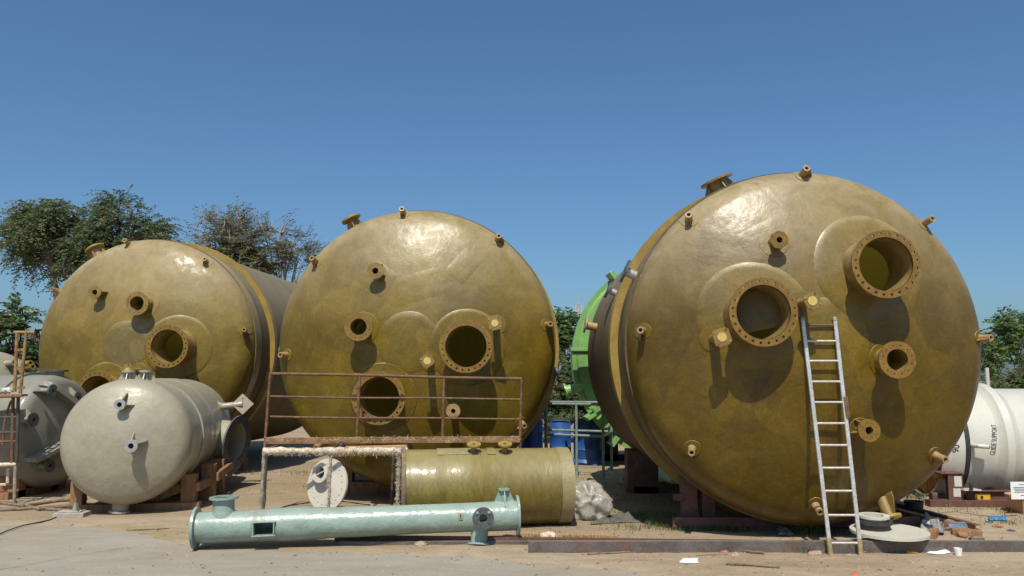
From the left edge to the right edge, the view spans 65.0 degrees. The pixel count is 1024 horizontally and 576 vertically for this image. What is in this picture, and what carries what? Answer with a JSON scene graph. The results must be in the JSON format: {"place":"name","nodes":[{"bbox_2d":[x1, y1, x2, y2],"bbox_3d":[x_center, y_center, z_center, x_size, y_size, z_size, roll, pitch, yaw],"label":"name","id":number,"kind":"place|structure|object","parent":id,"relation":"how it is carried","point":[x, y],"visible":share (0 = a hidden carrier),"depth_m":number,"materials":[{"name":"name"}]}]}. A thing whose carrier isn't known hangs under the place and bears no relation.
{"place":"outdoors","nodes":[
{"label":"outdoors","id":0,"kind":"place"},
{"bbox_2d":[0,525,652,575],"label":"concrete apron","id":1,"kind":"object","parent":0,"point":[38,545],"visible":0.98,"depth_m":8.08,"materials":[{"name":"grey concrete"}]},
{"bbox_2d":[336,442,345,446],"bbox_3d":[-2.209,2.030,10.391,0.111,0.085,0.101,-4,-8,33],"label":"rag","id":2,"kind":"object","parent":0,"point":[341,444],"visible":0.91,"depth_m":10.36,"materials":[{"name":"grey fabric"}]},
{"bbox_2d":[6,381,1007,558],"bbox_3d":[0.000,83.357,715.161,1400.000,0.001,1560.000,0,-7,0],"label":"ground","id":3,"kind":"structure","parent":0,"point":[254,455],"depth_m":18.91,"materials":[{"name":"beige soil"}]},
{"bbox_2d":[0,291,45,372],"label":"pod tree","id":4,"kind":"object","parent":3,"relation":"on","point":[10,324],"visible":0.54,"depth_m":19.80,"materials":[{"name":"green plant"}]},
{"bbox_2d":[0,198,90,297],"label":"shade tree","id":5,"kind":"object","parent":3,"relation":"on","point":[41,224],"visible":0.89,"depth_m":31.99,"materials":[{"name":"green plant"}]},
{"bbox_2d":[26,184,187,300],"bbox_3d":[-16.225,0.596,31.964,6.057,9.776,4.338,2,-7,-20],"label":"shade tree","id":6,"kind":"object","parent":3,"relation":"on","point":[106,214],"visible":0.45,"depth_m":31.85,"materials":[{"name":"green plant"}]},
{"bbox_2d":[175,195,274,266],"bbox_3d":[-12.185,0.860,34.060,4.160,9.721,3.282,-2,-7,20],"label":"bare tree","id":7,"kind":"object","parent":3,"relation":"on","point":[223,228],"visible":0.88,"depth_m":34.12,"materials":[{"name":"green plant"}]},
{"bbox_2d":[210,234,279,274],"bbox_3d":[-11.373,1.711,33.965,3.605,8.027,2.929,-3,-7,28],"label":"tree","id":8,"kind":"object","parent":3,"relation":"on","point":[230,250],"visible":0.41,"depth_m":33.86,"materials":[{"name":"green plant"}]},
{"bbox_2d":[233,208,329,283],"bbox_3d":[-9.716,1.091,34.181,4.448,9.240,3.252,0,-7,0],"label":"bare tree","id":9,"kind":"object","parent":3,"relation":"on","point":[284,254],"visible":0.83,"depth_m":34.19,"materials":[{"name":"brown plant"}]},
{"bbox_2d":[521,415,542,447],"bbox_3d":[0.447,3.380,18.126,0.625,1.030,0.625,4,-7,-30],"label":"drum","id":10,"kind":"object","parent":3,"relation":"on","point":[534,438],"visible":0.27,"depth_m":17.91,"materials":[{"name":"blue plastic"}]},
{"bbox_2d":[549,417,570,451],"bbox_3d":[1.090,3.416,18.122,0.600,0.958,0.600,-5,-8,37],"label":"drum","id":11,"kind":"object","parent":3,"relation":"on","point":[560,423],"visible":0.6,"depth_m":17.94,"materials":[{"name":"blue plastic"}]},
{"bbox_2d":[541,367,584,440],"bbox_3d":[1.341,3.621,23.714,2.411,2.682,2.156,0,-7,0],"label":"bush","id":12,"kind":"object","parent":3,"relation":"on","point":[563,411],"visible":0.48,"depth_m":23.25,"materials":[{"name":"green plant"}]},
{"bbox_2d":[553,306,580,384],"bbox_3d":[1.557,2.725,26.774,2.295,4.362,2.120,-1,-7,12],"label":"tree","id":13,"kind":"object","parent":3,"relation":"on","point":[566,325],"visible":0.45,"depth_m":26.61,"materials":[{"name":"green plant"}]},
{"bbox_2d":[560,356,586,424],"bbox_3d":[1.350,3.227,23.785,3.693,2.704,2.115,0,-7,0],"label":"bush","id":14,"kind":"object","parent":3,"relation":"on","point":[568,369],"visible":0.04,"depth_m":23.61,"materials":[{"name":"green plant"}]},
{"bbox_2d":[575,299,581,324],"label":"lattice mast","id":15,"kind":"object","parent":3,"relation":"on","point":[576,310],"visible":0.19,"depth_m":150.09,"materials":[{"name":"metal"}]},
{"bbox_2d":[573,419,601,464],"bbox_3d":[1.649,3.362,17.608,0.750,0.948,0.750,1,-7,-12],"label":"drum","id":16,"kind":"object","parent":3,"relation":"on","point":[589,450],"visible":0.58,"depth_m":17.34,"materials":[{"name":"blue plastic"}]},
{"bbox_2d":[601,433,624,460],"bbox_3d":[3.400,3.617,18.308,3.000,0.600,0.300,0,-7,0],"label":"timber cradle","id":17,"kind":"object","parent":3,"relation":"on","point":[617,456],"visible":0.12,"depth_m":18.15,"materials":[{"name":"black wood"}]},
{"bbox_2d":[563,270,630,447],"bbox_3d":[3.315,1.536,17.448,4.475,4.280,2.026,0,-7,-2],"label":"storage tank","id":18,"kind":"object","parent":17,"relation":"on","point":[581,386],"visible":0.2,"depth_m":17.08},
{"bbox_2d":[943,511,1016,516],"bbox_3d":[6.172,3.054,10.820,1.228,0.018,0.501,1,-7,-9],"label":"cable","id":19,"kind":"object","parent":3,"relation":"on","point":[975,514],"visible":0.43,"depth_m":10.83,"materials":[{"name":"black paint"}]},
{"bbox_2d":[979,309,1023,382],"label":"young tree","id":20,"kind":"object","parent":3,"relation":"on","point":[993,354],"visible":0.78,"depth_m":29.52,"materials":[{"name":"green plant"}]},
{"bbox_2d":[979,367,1023,388],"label":"hedge shrub","id":21,"kind":"object","parent":3,"relation":"on","point":[1015,381],"visible":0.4,"depth_m":27.81,"materials":[{"name":"green plant"}]},
{"bbox_2d":[980,305,1023,372],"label":"young tree","id":22,"kind":"object","parent":3,"relation":"on","point":[1018,360],"visible":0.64,"depth_m":30.00,"materials":[{"name":"green plant"}]},
{"bbox_3d":[-10.900,3.413,16.520,0.300,0.600,1.800,5,-8,-40],"label":"timber cradle","id":23,"kind":"object","parent":3,"relation":"on","visible":0},
{"bbox_2d":[0,352,35,374],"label":"pressure vessel","id":24,"kind":"object","parent":23,"relation":"on","point":[6,364],"visible":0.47,"depth_m":16.27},
{"bbox_2d":[0,467,1023,575],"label":"sand","id":25,"kind":"structure","parent":0,"point":[284,496],"depth_m":9.30,"materials":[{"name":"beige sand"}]},
{"bbox_2d":[0,331,35,501],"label":"access stand","id":26,"kind":"object","parent":25,"relation":"on","point":[3,432],"visible":1,"depth_m":11.80,"materials":[{"name":"paint"}]},
{"bbox_2d":[0,387,15,393],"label":"rag","id":27,"kind":"object","parent":26,"relation":"on","point":[6,390],"visible":1,"depth_m":11.78,"materials":[{"name":"white fabric"}]},
{"bbox_2d":[0,517,55,533],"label":"cable","id":28,"kind":"object","parent":25,"relation":"on","point":[27,524],"visible":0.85,"depth_m":10.06,"materials":[{"name":"black paint"}]},
{"bbox_2d":[0,477,66,499],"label":"timber cradle","id":29,"kind":"object","parent":25,"relation":"on","point":[6,492],"visible":0.56,"depth_m":12.40,"materials":[{"name":"brown wood"}]},
{"bbox_2d":[0,370,86,487],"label":"pressure vessel","id":30,"kind":"object","parent":29,"relation":"on","point":[48,403],"visible":0.67,"depth_m":12.55,"materials":[{"name":"grey metal"}]},
{"bbox_2d":[0,506,68,511],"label":"hose","id":31,"kind":"object","parent":25,"relation":"on","point":[15,509],"visible":0.55,"depth_m":11.14,"materials":[{"name":"grey rubber"}]},
{"bbox_2d":[0,500,68,510],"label":"hose","id":32,"kind":"object","parent":25,"relation":"on","point":[42,509],"visible":0.58,"depth_m":11.37,"materials":[{"name":"rubber"}]},
{"bbox_2d":[0,497,87,506],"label":"hose","id":33,"kind":"object","parent":25,"relation":"on","point":[32,504],"visible":0.82,"depth_m":11.65,"materials":[{"name":"rubber"}]},
{"bbox_2d":[0,502,89,509],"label":"hose","id":34,"kind":"object","parent":25,"relation":"on","point":[27,508],"visible":0.51,"depth_m":11.24,"materials":[{"name":"rubber"}]},
{"bbox_2d":[52,499,91,517],"bbox_3d":[-5.889,2.946,10.780,0.400,0.228,0.260,0,-7,-3],"label":"concrete block","id":35,"kind":"object","parent":25,"relation":"on","point":[74,512],"depth_m":10.71,"materials":[{"name":"grey paint"}]},
{"bbox_2d":[126,528,168,530],"bbox_3d":[-4.413,2.922,9.735,0.477,0.017,0.042,2,-7,-16],"label":"stick","id":36,"kind":"object","parent":25,"relation":"on","point":[147,529],"visible":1,"depth_m":9.73,"materials":[{"name":"brown wood"}]},
{"bbox_2d":[69,458,233,511],"bbox_3d":[-5.402,2.974,12.449,1.870,0.550,2.500,1,-7,-10],"label":"timber cradle","id":37,"kind":"object","parent":25,"relation":"on","point":[207,481],"visible":0.63,"depth_m":11.45,"materials":[{"name":"brown wood"}]},
{"bbox_2d":[60,370,252,513],"bbox_3d":[-5.318,2.268,12.510,2.166,1.942,4.087,1,-7,-10],"label":"pressure vessel","id":38,"kind":"object","parent":37,"relation":"on","point":[128,438],"visible":0.93,"depth_m":10.83,"materials":[{"name":"metal"}]},
{"bbox_2d":[238,457,247,469],"bbox_3d":[-6.900,3.291,16.332,3.000,0.800,0.300,0,-7,0],"label":"timber cradle","id":39,"kind":"object","parent":25,"relation":"on","point":[244,465],"visible":0.12,"depth_m":16.23,"materials":[{"name":"brown wood"}]},
{"bbox_2d":[39,238,301,440],"bbox_3d":[-6.784,1.472,18.211,4.400,4.400,7.993,0,-7,4],"label":"storage tank","id":40,"kind":"object","parent":39,"relation":"on","point":[207,316],"visible":0.69,"depth_m":14.98,"materials":[{"name":"plastic"}]},
{"bbox_2d":[280,501,369,507],"bbox_3d":[-2.956,3.123,11.491,1.641,0.026,0.809,5,-8,-36],"label":"rod","id":41,"kind":"object","parent":25,"relation":"on","point":[310,502],"visible":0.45,"depth_m":11.72,"materials":[{"name":"black paint"}]},
{"bbox_2d":[307,458,347,506],"bbox_3d":[-2.573,2.695,11.030,0.710,0.710,0.145,-4,-17,30],"label":"blind cover","id":42,"kind":"object","parent":25,"relation":"on","point":[317,484],"visible":0.89,"depth_m":11.04,"materials":[{"name":"white metal"}]},
{"bbox_2d":[189,488,520,549],"bbox_3d":[-1.673,2.582,8.835,3.525,0.655,0.534,-1,-6,-6],"label":"flanged pipe","id":43,"kind":"object","parent":25,"relation":"on","point":[223,521],"visible":0.99,"depth_m":8.74,"materials":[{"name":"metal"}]},
{"bbox_2d":[345,468,395,493],"bbox_3d":[-1.450,2.946,12.950,3.000,0.720,0.300,0,-7,0],"label":"timber cradle","id":44,"kind":"object","parent":25,"relation":"on","point":[364,486],"visible":0.06,"depth_m":12.77,"materials":[{"name":"brown wood"}]},
{"bbox_2d":[278,206,560,485],"bbox_3d":[-1.456,1.149,14.584,4.556,4.400,7.028,0,-7,1],"label":"storage tank","id":45,"kind":"object","parent":44,"relation":"on","point":[420,292],"visible":0.94,"depth_m":11.75,"materials":[{"name":"plastic"}]},
{"bbox_2d":[259,372,522,508],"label":"work platform","id":46,"kind":"structure","parent":25,"relation":"on","point":[379,450],"depth_m":10.86,"materials":[{"name":"metal"}]},
{"bbox_2d":[414,541,427,545],"bbox_3d":[-1.003,2.813,8.844,0.154,0.061,0.130,0,-7,0],"label":"stone","id":47,"kind":"object","parent":25,"relation":"on","point":[420,543],"visible":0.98,"depth_m":8.81,"materials":[{"name":"beige stone"}]},
{"bbox_2d":[339,540,527,545],"bbox_3d":[-0.851,2.822,8.888,2.101,0.045,0.060,0,-7,-1],"label":"steel channel","id":48,"kind":"object","parent":25,"relation":"on","point":[457,542],"visible":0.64,"depth_m":8.86,"materials":[{"name":"grey metal"}]},
{"bbox_2d":[400,441,575,524],"bbox_3d":[-0.335,2.472,10.140,2.113,1.086,1.010,1,-7,-8],"label":"pipe section","id":49,"kind":"object","parent":25,"relation":"on","point":[540,483],"visible":0.84,"depth_m":9.78,"materials":[{"name":"yellow plastic"}]},
{"bbox_2d":[0,483,1019,575],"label":"litter","id":50,"kind":"object","parent":25,"relation":"on","point":[584,554],"visible":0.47,"depth_m":8.12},
{"bbox_2d":[334,535,740,541],"bbox_3d":[0.652,2.810,8.914,5.311,0.075,0.060,0,-7,4],"label":"steel channel","id":51,"kind":"object","parent":25,"relation":"on","point":[411,538],"visible":0.31,"depth_m":8.97,"materials":[{"name":"brown metal"}]},
{"bbox_2d":[539,531,556,536],"bbox_3d":[0.418,2.844,9.244,0.232,0.091,0.104,-3,-7,24],"label":"fibre bundle","id":52,"kind":"object","parent":25,"relation":"on","point":[544,534],"visible":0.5,"depth_m":9.22,"materials":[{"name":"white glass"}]},
{"bbox_2d":[521,532,617,537],"bbox_3d":[0.664,2.869,9.298,1.118,0.045,0.077,-1,-7,8],"label":"timber plank","id":53,"kind":"object","parent":25,"relation":"on","point":[578,535],"visible":0.53,"depth_m":9.27,"materials":[{"name":"brown wood"}]},
{"bbox_2d":[544,401,612,478],"bbox_3d":[1.190,2.936,15.794,1.758,1.383,1.412,-3,-7,25],"label":"guard railing","id":54,"kind":"object","parent":25,"relation":"on","point":[576,435],"visible":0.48,"depth_m":15.24,"materials":[{"name":"grey metal"}]},
{"bbox_2d":[573,480,613,519],"bbox_3d":[0.990,2.791,10.577,0.660,0.491,0.524,2,-7,-20],"label":"plastic bag","id":55,"kind":"object","parent":25,"relation":"on","point":[594,500],"visible":0.72,"depth_m":10.38,"materials":[{"name":"white plastic"}]},
{"bbox_2d":[587,551,629,554],"bbox_3d":[1.158,2.773,8.444,0.778,0.022,0.024,2,-7,-16],"label":"stick","id":56,"kind":"object","parent":25,"relation":"on","point":[607,553],"visible":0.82,"depth_m":8.39,"materials":[{"name":"brown wood"}]},
{"bbox_2d":[591,511,644,523],"bbox_3d":[1.377,2.958,10.399,0.702,0.094,0.800,-1,-7,7],"label":"tarp","id":57,"kind":"object","parent":25,"relation":"on","point":[627,517],"visible":0.88,"depth_m":10.34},
{"bbox_2d":[236,465,1021,553],"bbox_3d":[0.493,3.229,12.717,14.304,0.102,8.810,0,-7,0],"label":"grass","id":58,"kind":"structure","parent":25,"relation":"on","point":[658,519],"depth_m":9.89,"materials":[{"name":"plant"}]},
{"bbox_2d":[623,468,671,484],"bbox_3d":[2.607,3.491,15.170,1.015,0.117,2.784,-1,-7,8],"label":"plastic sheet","id":59,"kind":"object","parent":25,"relation":"on","point":[664,477],"visible":0.2,"depth_m":14.56,"materials":[{"name":"green plastic"}]},
{"bbox_2d":[624,448,679,493],"bbox_3d":[3.450,2.967,13.048,3.200,0.700,0.300,0,-7,0],"label":"timber cradle","id":60,"kind":"object","parent":25,"relation":"on","point":[641,473],"visible":0.32,"depth_m":12.89,"materials":[{"name":"brown wood"}]},
{"bbox_2d":[680,557,698,562],"bbox_3d":[1.791,2.737,8.094,0.190,0.011,0.282,-2,-7,15],"label":"paper scrap","id":61,"kind":"object","parent":25,"relation":"on","point":[688,560],"visible":1,"depth_m":8.05,"materials":[{"name":"white paper"}]},
{"bbox_2d":[696,554,727,555],"bbox_3d":[2.069,2.763,8.319,0.332,0.018,0.013,1,-7,-6],"label":"stick","id":62,"kind":"object","parent":25,"relation":"on","point":[711,554],"visible":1,"depth_m":8.32,"materials":[{"name":"wood"}]},
{"bbox_2d":[726,562,779,567],"bbox_3d":[2.337,2.694,7.808,0.504,0.030,0.035,-2,-7,15],"label":"stick","id":63,"kind":"object","parent":25,"relation":"on","point":[757,565],"visible":1,"depth_m":7.81,"materials":[{"name":"brown wood"}]},
{"bbox_2d":[745,550,763,553],"bbox_3d":[2.508,2.767,8.441,0.274,0.034,0.047,-5,-8,35],"label":"stick","id":64,"kind":"object","parent":25,"relation":"on","point":[755,552],"visible":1,"depth_m":8.40,"materials":[{"name":"wood"}]},
{"bbox_2d":[528,540,1023,552],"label":"steel channel","id":65,"kind":"object","parent":25,"relation":"on","point":[655,546],"visible":1,"depth_m":8.47,"materials":[{"name":"grey metal"}]},
{"bbox_2d":[849,512,930,541],"bbox_3d":[4.100,2.574,8.741,0.800,0.175,0.800,0,-4,0],"label":"blind cover","id":66,"kind":"object","parent":65,"relation":"on","point":[878,526],"visible":0.95,"depth_m":8.67,"materials":[{"name":"beige laminate"}]},
{"bbox_2d":[968,535,984,539],"bbox_3d":[5.094,2.777,8.810,0.165,0.068,0.835,-4,-7,29],"label":"rubber flap","id":67,"kind":"object","parent":65,"relation":"on","point":[971,537],"visible":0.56,"depth_m":8.97,"materials":[{"name":"grey rubber"}]},
{"bbox_2d":[735,525,819,530],"bbox_3d":[3.099,2.901,9.817,1.252,0.100,0.106,-1,-7,6],"label":"timber plank","id":68,"kind":"object","parent":25,"relation":"on","point":[809,527],"visible":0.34,"depth_m":9.72,"materials":[{"name":"brown wood"}]},
{"bbox_2d":[776,526,794,534],"bbox_3d":[3.259,2.874,9.566,0.224,0.060,0.442,-2,-7,14],"label":"plastic film","id":69,"kind":"object","parent":25,"relation":"on","point":[780,530],"visible":0.98,"depth_m":9.54,"materials":[{"name":"black plastic"}]},
{"bbox_2d":[660,475,919,527],"bbox_3d":[3.450,2.664,10.040,3.200,0.620,0.555,0,-7,0],"label":"timber cradle","id":70,"kind":"object","parent":25,"relation":"on","point":[686,497],"visible":0.49,"depth_m":9.75,"materials":[{"name":"brown wood"}]},
{"bbox_2d":[583,165,993,525],"bbox_3d":[3.423,0.921,11.787,4.477,4.400,6.556,0,-7,0],"label":"storage tank","id":71,"kind":"object","parent":70,"relation":"on","point":[696,353],"visible":0.97,"depth_m":9.09,"materials":[{"name":"plastic"}]},
{"bbox_2d":[807,550,821,555],"bbox_3d":[3.172,2.772,8.412,0.236,0.044,0.122,6,-9,-41],"label":"stone","id":72,"kind":"object","parent":25,"relation":"on","point":[813,553],"visible":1,"depth_m":8.38,"materials":[{"name":"beige stone"}]},
{"bbox_2d":[800,316,863,555],"bbox_3d":[3.419,1.546,8.609,0.483,2.525,0.270,0,-7,0],"label":"ladder","id":73,"kind":"object","parent":25,"relation":"on","point":[845,407],"visible":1,"depth_m":8.60,"materials":[{"name":"metal"}]},
{"bbox_2d":[903,493,923,511],"bbox_3d":[5.534,2.960,11.071,0.260,0.266,0.260,3,-7,-23],"label":"bucket","id":74,"kind":"object","parent":25,"relation":"on","point":[912,505],"visible":0.72,"depth_m":10.99,"materials":[{"name":"black plastic"}]},
{"bbox_2d":[896,508,955,523],"bbox_3d":[5.305,2.985,10.471,0.128,0.080,1.214,1,-7,-12],"label":"timber plank","id":75,"kind":"object","parent":25,"relation":"on","point":[905,513],"visible":0.3,"depth_m":10.52,"materials":[{"name":"brown wood"}]},
{"bbox_2d":[918,512,943,532],"bbox_3d":[5.113,2.839,9.804,0.318,0.192,1.089,-3,-7,27],"label":"plastic film","id":76,"kind":"object","parent":25,"relation":"on","point":[927,521],"visible":0.79,"depth_m":9.58,"materials":[{"name":"white plastic"}]},
{"bbox_2d":[920,494,945,501],"bbox_3d":[6.544,3.182,12.404,0.456,0.099,1.317,-3,-7,27],"label":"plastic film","id":77,"kind":"object","parent":25,"relation":"on","point":[940,496],"visible":0.17,"depth_m":12.09,"materials":[{"name":"plastic"}]},
{"bbox_2d":[928,521,942,539],"bbox_3d":[5.025,2.874,9.539,0.097,0.090,0.820,-4,-8,32],"label":"timber plank","id":78,"kind":"object","parent":25,"relation":"on","point":[934,532],"visible":0.56,"depth_m":9.28,"materials":[{"name":"brown wood"}]},
{"bbox_2d":[896,502,980,529],"bbox_3d":[5.587,3.013,10.668,0.080,0.070,1.845,1,-7,-5],"label":"steel channel","id":79,"kind":"object","parent":25,"relation":"on","point":[971,525],"visible":0.5,"depth_m":10.42,"materials":[{"name":"metal"}]},
{"bbox_2d":[927,549,949,553],"bbox_3d":[4.529,2.777,8.540,0.222,0.030,0.452,-3,-7,27],"label":"wrapper","id":80,"kind":"object","parent":25,"relation":"on","point":[944,551],"visible":0.62,"depth_m":8.40,"materials":[{"name":"white paper"}]},
{"bbox_2d":[944,522,967,531],"bbox_3d":[5.342,2.877,9.677,0.240,0.116,0.116,1,-7,-11],"label":"tin can","id":81,"kind":"object","parent":25,"relation":"on","point":[948,526],"visible":0.86,"depth_m":9.64,"materials":[{"name":"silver metal"}]},
{"bbox_2d":[954,547,961,555],"bbox_3d":[4.623,2.738,8.328,0.080,0.085,0.080,0,-7,0],"label":"paper cup","id":82,"kind":"object","parent":25,"relation":"on","point":[957,551],"visible":1,"depth_m":8.30,"materials":[{"name":"white paper"}]},
{"bbox_2d":[955,531,968,537],"bbox_3d":[5.226,2.862,9.325,0.120,0.074,0.216,0,-7,0],"label":"brick shard","id":83,"kind":"object","parent":25,"relation":"on","point":[961,534],"visible":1,"depth_m":9.29,"materials":[{"name":"orange brick"}]},
{"bbox_2d":[951,528,982,536],"bbox_3d":[5.340,2.873,9.440,0.307,0.070,0.146,-3,-7,23],"label":"timber plank","id":84,"kind":"object","parent":25,"relation":"on","point":[975,532],"visible":0.84,"depth_m":9.38,"materials":[{"name":"brown wood"}]},
{"bbox_2d":[925,471,1010,507],"bbox_3d":[7.028,2.910,11.615,2.110,0.484,0.420,0,-7,0],"label":"saddle frame","id":85,"kind":"object","parent":25,"relation":"on","point":[955,490],"visible":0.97,"depth_m":11.54,"materials":[{"name":"red metal"}]},
{"bbox_2d":[915,383,1023,495],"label":"storage tank","id":86,"kind":"object","parent":85,"relation":"on","point":[987,451],"visible":0.43,"depth_m":11.76,"materials":[{"name":"white plastic"}]},
{"bbox_2d":[992,524,1002,527],"bbox_3d":[6.019,2.948,9.961,0.112,0.047,0.109,3,-7,-26],"label":"brick shard","id":87,"kind":"object","parent":25,"relation":"on","point":[998,526],"visible":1,"depth_m":9.93,"materials":[{"name":"orange brick"}]},
{"bbox_2d":[988,515,1007,520],"bbox_3d":[6.351,3.001,10.521,0.224,0.029,0.487,-4,-7,29],"label":"cloth","id":88,"kind":"object","parent":25,"relation":"on","point":[996,518],"visible":0.93,"depth_m":10.44,"materials":[{"name":"blue fabric"}]},
{"bbox_2d":[1004,492,1021,512],"bbox_3d":[7.076,2.967,11.071,0.494,0.252,0.494,0,-7,0],"label":"plant pot","id":89,"kind":"object","parent":25,"relation":"on","point":[1015,505],"visible":0.69,"depth_m":11.02,"materials":[{"name":"orange ceramic"}]},
{"bbox_2d":[1010,482,1023,514],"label":"notice board","id":90,"kind":"object","parent":25,"relation":"on","point":[1017,490],"visible":1,"depth_m":10.86,"materials":[{"name":"white paper"}]},
{"bbox_2d":[0,0,1023,380],"label":"sky","id":91,"kind":"structure","parent":0,"point":[570,131],"materials":[{"name":"blue"}]},
{"bbox_2d":[985,368,989,385],"bbox_3d":[15.284,3.659,25.751,0.120,2.201,0.114,0,-7,0],"label":"fence post","id":92,"kind":"object","parent":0,"point":[987,378],"visible":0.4,"depth_m":25.80,"materials":[{"name":"white metal"}]}
]}

